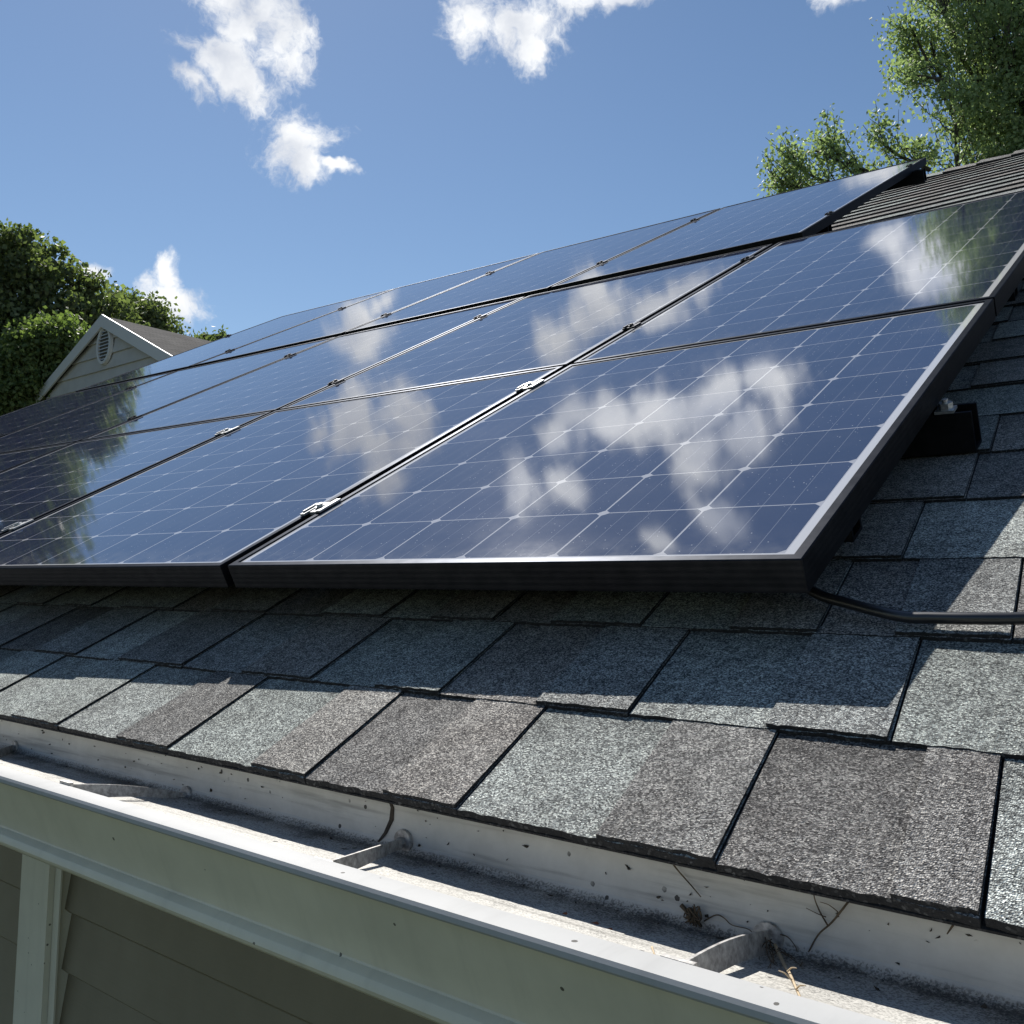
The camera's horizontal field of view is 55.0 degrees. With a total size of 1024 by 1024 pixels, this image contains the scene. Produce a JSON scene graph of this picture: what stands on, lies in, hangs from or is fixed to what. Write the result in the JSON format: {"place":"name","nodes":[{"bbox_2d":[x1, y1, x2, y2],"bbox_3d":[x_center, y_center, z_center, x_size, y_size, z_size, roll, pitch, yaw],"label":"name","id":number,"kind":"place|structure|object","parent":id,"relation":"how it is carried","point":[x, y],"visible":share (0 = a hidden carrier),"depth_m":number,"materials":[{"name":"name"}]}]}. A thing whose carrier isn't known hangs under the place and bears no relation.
{"place":"outdoors","nodes":[
{"label":"outdoors","id":0,"kind":"place"},
{"bbox_2d":[35,314,211,401],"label":"neighbour house","id":1,"kind":"structure","parent":0,"point":[104,348],"depth_m":16.90,"materials":[{"name":"beige"}]},
{"bbox_2d":[191,327,217,340],"bbox_3d":[-11.993,-0.364,37.422,1.917,13.474,1.876,-3,-7,40],"label":"tree","id":2,"kind":"object","parent":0,"point":[203,334],"visible":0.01,"depth_m":37.67,"materials":[{"name":"green plant"}]},
{"bbox_2d":[198,325,227,340],"bbox_3d":[-11.438,-0.449,37.583,1.542,13.671,1.985,-3,-7,40],"label":"tree","id":3,"kind":"object","parent":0,"point":[221,334],"visible":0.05,"depth_m":37.87,"materials":[{"name":"green plant"}]},
{"bbox_2d":[0,0,1012,336],"label":"sky","id":4,"kind":"structure","parent":0,"point":[248,163],"materials":[{"name":"blue"}]},
{"label":"ground","id":5,"kind":"structure","parent":0,"visible":0},
{"bbox_2d":[0,305,91,415],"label":"maple tree","id":6,"kind":"object","parent":5,"relation":"on","point":[36,351],"visible":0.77,"depth_m":18.15,"materials":[{"name":"green plant"}]},
{"bbox_2d":[0,217,150,336],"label":"oak tree","id":7,"kind":"object","parent":5,"relation":"on","point":[34,274],"visible":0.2,"depth_m":20.67,"materials":[{"name":"green plant"}]},
{"bbox_2d":[94,275,200,337],"bbox_3d":[-11.801,-0.631,29.623,4.718,12.668,2.726,1,-5,-4],"label":"oak tree","id":8,"kind":"object","parent":5,"relation":"on","point":[154,314],"visible":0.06,"depth_m":29.65,"materials":[{"name":"green plant"}]},
{"bbox_2d":[0,149,1023,1023],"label":"house","id":9,"kind":"structure","parent":5,"relation":"on","point":[762,767],"depth_m":1.02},
{"bbox_2d":[3,730,1020,1020],"bbox_3d":[-0.449,0.336,1.237,2.893,0.066,0.110,-3,-7,40],"label":"debris","id":10,"kind":"object","parent":9,"relation":"on","point":[985,1006],"visible":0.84,"depth_m":0.84,"materials":[{"name":"soil"}]},
{"bbox_2d":[673,865,700,896],"bbox_3d":[0.140,0.296,0.800,0.032,0.027,0.002,-3,-7,40],"label":"twig","id":11,"kind":"object","parent":9,"relation":"hanging from","point":[675,867],"visible":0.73,"depth_m":0.80,"materials":[{"name":"brown wood"}]},
{"bbox_2d":[680,903,751,931],"bbox_3d":[0.160,0.324,0.776,0.066,0.023,0.010,-3,-7,40],"label":"twig","id":12,"kind":"object","parent":9,"relation":"on","point":[691,913],"visible":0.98,"depth_m":0.79,"materials":[{"name":"black plant"}]},
{"bbox_2d":[759,934,799,968],"bbox_3d":[0.195,0.324,0.718,0.029,0.014,0.060,0,-5,13],"label":"twig","id":13,"kind":"object","parent":9,"relation":"on","point":[772,949],"visible":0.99,"depth_m":0.73,"materials":[{"name":"brown wood"}]},
{"bbox_2d":[773,943,805,995],"bbox_3d":[0.187,0.315,0.670,0.014,0.015,0.129,0,-5,8],"label":"twig","id":14,"kind":"object","parent":9,"relation":"on","point":[791,978],"visible":0.94,"depth_m":0.67,"materials":[{"name":"wood"}]},
{"bbox_2d":[815,225,831,234],"bbox_3d":[-0.692,-0.873,5.347,4.930,0.326,0.072,-3,22,37],"label":"mounting rail","id":15,"kind":"object","parent":9,"relation":"on","point":[827,229],"visible":0.03,"depth_m":3.82,"materials":[{"name":"black metal"}]},
{"bbox_2d":[76,289,391,391],"bbox_3d":[-1.873,-1.202,6.859,1.256,0.036,1.919,-3,22,37],"label":"solar panel","id":16,"kind":"object","parent":15,"relation":"attached to","point":[187,359],"visible":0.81,"depth_m":6.72,"materials":[{"name":"blue glass"}]},
{"bbox_2d":[190,253,537,367],"bbox_3d":[-0.849,-1.254,6.076,1.285,0.034,1.919,-3,22,37],"label":"solar panel","id":17,"kind":"object","parent":15,"relation":"attached to","point":[339,322],"visible":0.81,"depth_m":5.90,"materials":[{"name":"blue glass"}]},
{"bbox_2d":[344,208,719,334],"bbox_3d":[0.176,-1.306,5.294,1.256,0.036,1.919,-3,22,37],"label":"solar panel","id":18,"kind":"object","parent":15,"relation":"attached to","point":[543,272],"visible":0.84,"depth_m":5.08,"materials":[{"name":"blue glass"}]},
{"bbox_2d":[551,157,926,290],"bbox_3d":[1.126,-1.354,4.568,1.099,0.034,1.919,-3,22,37],"label":"solar panel","id":19,"kind":"object","parent":15,"relation":"on","point":[785,216],"visible":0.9,"depth_m":4.30,"materials":[{"name":"blue glass"}]},
{"bbox_2d":[800,895,848,965],"bbox_3d":[0.223,0.305,0.713,0.034,0.051,0.028,-3,-7,40],"label":"twig","id":20,"kind":"object","parent":9,"relation":"on","point":[833,920],"visible":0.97,"depth_m":0.72,"materials":[{"name":"brown wood"}]},
{"bbox_2d":[844,517,862,541],"bbox_3d":[-1.392,0.158,2.608,4.580,0.148,0.071,-3,22,37],"label":"mounting rail","id":21,"kind":"object","parent":9,"relation":"on","point":[854,532],"visible":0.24,"depth_m":1.23,"materials":[{"name":"black metal"}]},
{"bbox_2d":[0,442,74,471],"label":"solar panel","id":22,"kind":"object","parent":21,"relation":"attached to","point":[8,460],"visible":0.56,"depth_m":3.85,"materials":[{"name":"blue glass"}]},
{"bbox_2d":[0,411,271,534],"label":"solar panel","id":23,"kind":"object","parent":21,"relation":"attached to","point":[41,486],"visible":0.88,"depth_m":3.07,"materials":[{"name":"blue glass"}]},
{"bbox_2d":[1,519,33,531],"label":"panel clamp","id":24,"kind":"object","parent":23,"relation":"attached to","point":[14,526],"visible":1,"depth_m":2.44,"materials":[{"name":"silver metal"}]},
{"bbox_2d":[215,426,239,435],"bbox_3d":[-0.857,-0.245,2.960,0.040,0.013,0.068,-3,22,37],"label":"panel clamp","id":25,"kind":"object","parent":23,"relation":"attached to","point":[224,431],"visible":1,"depth_m":2.95,"materials":[{"name":"silver metal"}]},
{"bbox_2d":[0,366,563,586],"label":"solar panel","id":26,"kind":"object","parent":21,"relation":"attached to","point":[205,514],"visible":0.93,"depth_m":2.17,"materials":[{"name":"blue glass"}]},
{"bbox_2d":[515,379,543,391],"bbox_3d":[0.042,-0.297,2.304,0.040,0.013,0.068,-3,22,37],"label":"panel clamp","id":27,"kind":"object","parent":26,"relation":"attached to","point":[525,386],"visible":1,"depth_m":2.30,"materials":[{"name":"silver metal"}]},
{"bbox_2d":[883,168,926,191],"bbox_3d":[0.031,-1.361,6.268,5.000,0.382,0.075,-3,22,37],"label":"mounting rail","id":28,"kind":"object","parent":9,"relation":"on","point":[918,176],"visible":0.14,"depth_m":4.73,"materials":[{"name":"black metal"}]},
{"bbox_2d":[806,586,1023,624],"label":"cable","id":29,"kind":"object","parent":9,"relation":"on","point":[983,618],"visible":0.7,"depth_m":1.00,"materials":[{"name":"black rubber"}]},
{"bbox_2d":[902,398,981,456],"bbox_3d":[-1.145,-0.002,2.891,4.645,0.170,0.076,-3,22,37],"label":"mounting rail","id":30,"kind":"object","parent":9,"relation":"on","point":[949,427],"visible":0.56,"depth_m":1.50,"materials":[{"name":"metal"}]},
{"bbox_2d":[228,299,995,592],"bbox_3d":[0.228,-0.139,1.730,0.956,0.040,1.124,-3,22,37],"label":"solar panel","id":31,"kind":"object","parent":30,"relation":"attached to","point":[765,463],"visible":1,"depth_m":1.49,"materials":[{"name":"blue glass"}]},
{"bbox_2d":[300,498,340,515],"bbox_3d":[-0.345,-0.009,1.773,0.040,0.013,0.068,-3,22,37],"label":"panel clamp","id":32,"kind":"object","parent":31,"relation":"attached to","point":[315,508],"visible":1,"depth_m":1.77,"materials":[{"name":"silver metal"}]},
{"bbox_2d":[1007,286,1018,301],"bbox_3d":[-1.265,-0.276,3.967,5.980,0.239,0.072,-3,22,37],"label":"mounting rail","id":33,"kind":"object","parent":9,"relation":"on","point":[1014,296],"visible":0.09,"depth_m":2.14,"materials":[{"name":"black metal"}]},
{"bbox_2d":[0,371,175,434],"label":"solar panel","id":34,"kind":"object","parent":33,"relation":"attached to","point":[25,417],"visible":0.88,"depth_m":5.76,"materials":[{"name":"blue glass"}]},
{"bbox_2d":[81,297,524,440],"bbox_3d":[-0.805,-0.585,4.030,1.158,0.038,1.499,-3,22,37],"label":"solar panel","id":35,"kind":"object","parent":33,"relation":"attached to","point":[279,384],"visible":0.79,"depth_m":3.90,"materials":[{"name":"blue glass"}]},
{"bbox_2d":[127,415,141,419],"bbox_3d":[-1.542,-0.387,4.018,0.032,0.013,0.054,-3,22,37],"label":"panel clamp","id":36,"kind":"object","parent":35,"relation":"attached to","point":[133,417],"visible":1,"depth_m":4.01,"materials":[{"name":"grey metal"}]},
{"bbox_2d":[327,378,344,384],"bbox_3d":[-0.594,-0.441,3.321,0.032,0.013,0.054,-3,22,37],"label":"panel clamp","id":37,"kind":"object","parent":35,"relation":"attached to","point":[333,382],"visible":0.99,"depth_m":3.31,"materials":[{"name":"grey metal"}]},
{"bbox_2d":[473,314,486,318],"bbox_3d":[-0.129,-0.788,3.961,0.032,0.013,0.054,-3,22,37],"label":"panel clamp","id":38,"kind":"object","parent":35,"relation":"attached to","point":[478,316],"visible":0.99,"depth_m":3.95,"materials":[{"name":"grey metal"}]},
{"bbox_2d":[573,190,1023,363],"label":"solar panel","id":39,"kind":"object","parent":33,"relation":"attached to","point":[970,251],"visible":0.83,"depth_m":2.50,"materials":[{"name":"blue glass"}]},
{"bbox_2d":[622,322,640,329],"bbox_3d":[0.328,-0.511,2.697,0.032,0.013,0.054,-3,22,37],"label":"panel clamp","id":40,"kind":"object","parent":39,"relation":"attached to","point":[629,326],"visible":1,"depth_m":2.69,"materials":[{"name":"grey metal"}]},
{"bbox_2d":[753,0,1023,196],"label":"poplar tree","id":41,"kind":"object","parent":5,"relation":"on","point":[991,90],"visible":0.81,"depth_m":13.45,"materials":[{"name":"green plant"}]},
{"label":"rail","id":42,"kind":"object","parent":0,"visible":0},
{"bbox_2d":[0,337,335,453],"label":"solar panel","id":43,"kind":"object","parent":42,"relation":"attached to","point":[90,419],"visible":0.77,"depth_m":4.71,"materials":[{"name":"blue glass"}]},
{"bbox_2d":[279,244,772,409],"bbox_3d":[0.109,-0.631,3.340,1.094,0.038,1.499,-3,22,37],"label":"solar panel","id":44,"kind":"object","parent":42,"relation":"attached to","point":[566,327],"visible":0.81,"depth_m":3.18,"materials":[{"name":"blue glass"}]},
{"bbox_2d":[740,255,754,261],"bbox_3d":[0.801,-0.863,3.347,0.032,0.013,0.054,-3,22,37],"label":"panel clamp","id":45,"kind":"object","parent":44,"relation":"attached to","point":[746,258],"visible":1,"depth_m":3.34,"materials":[{"name":"grey metal"}]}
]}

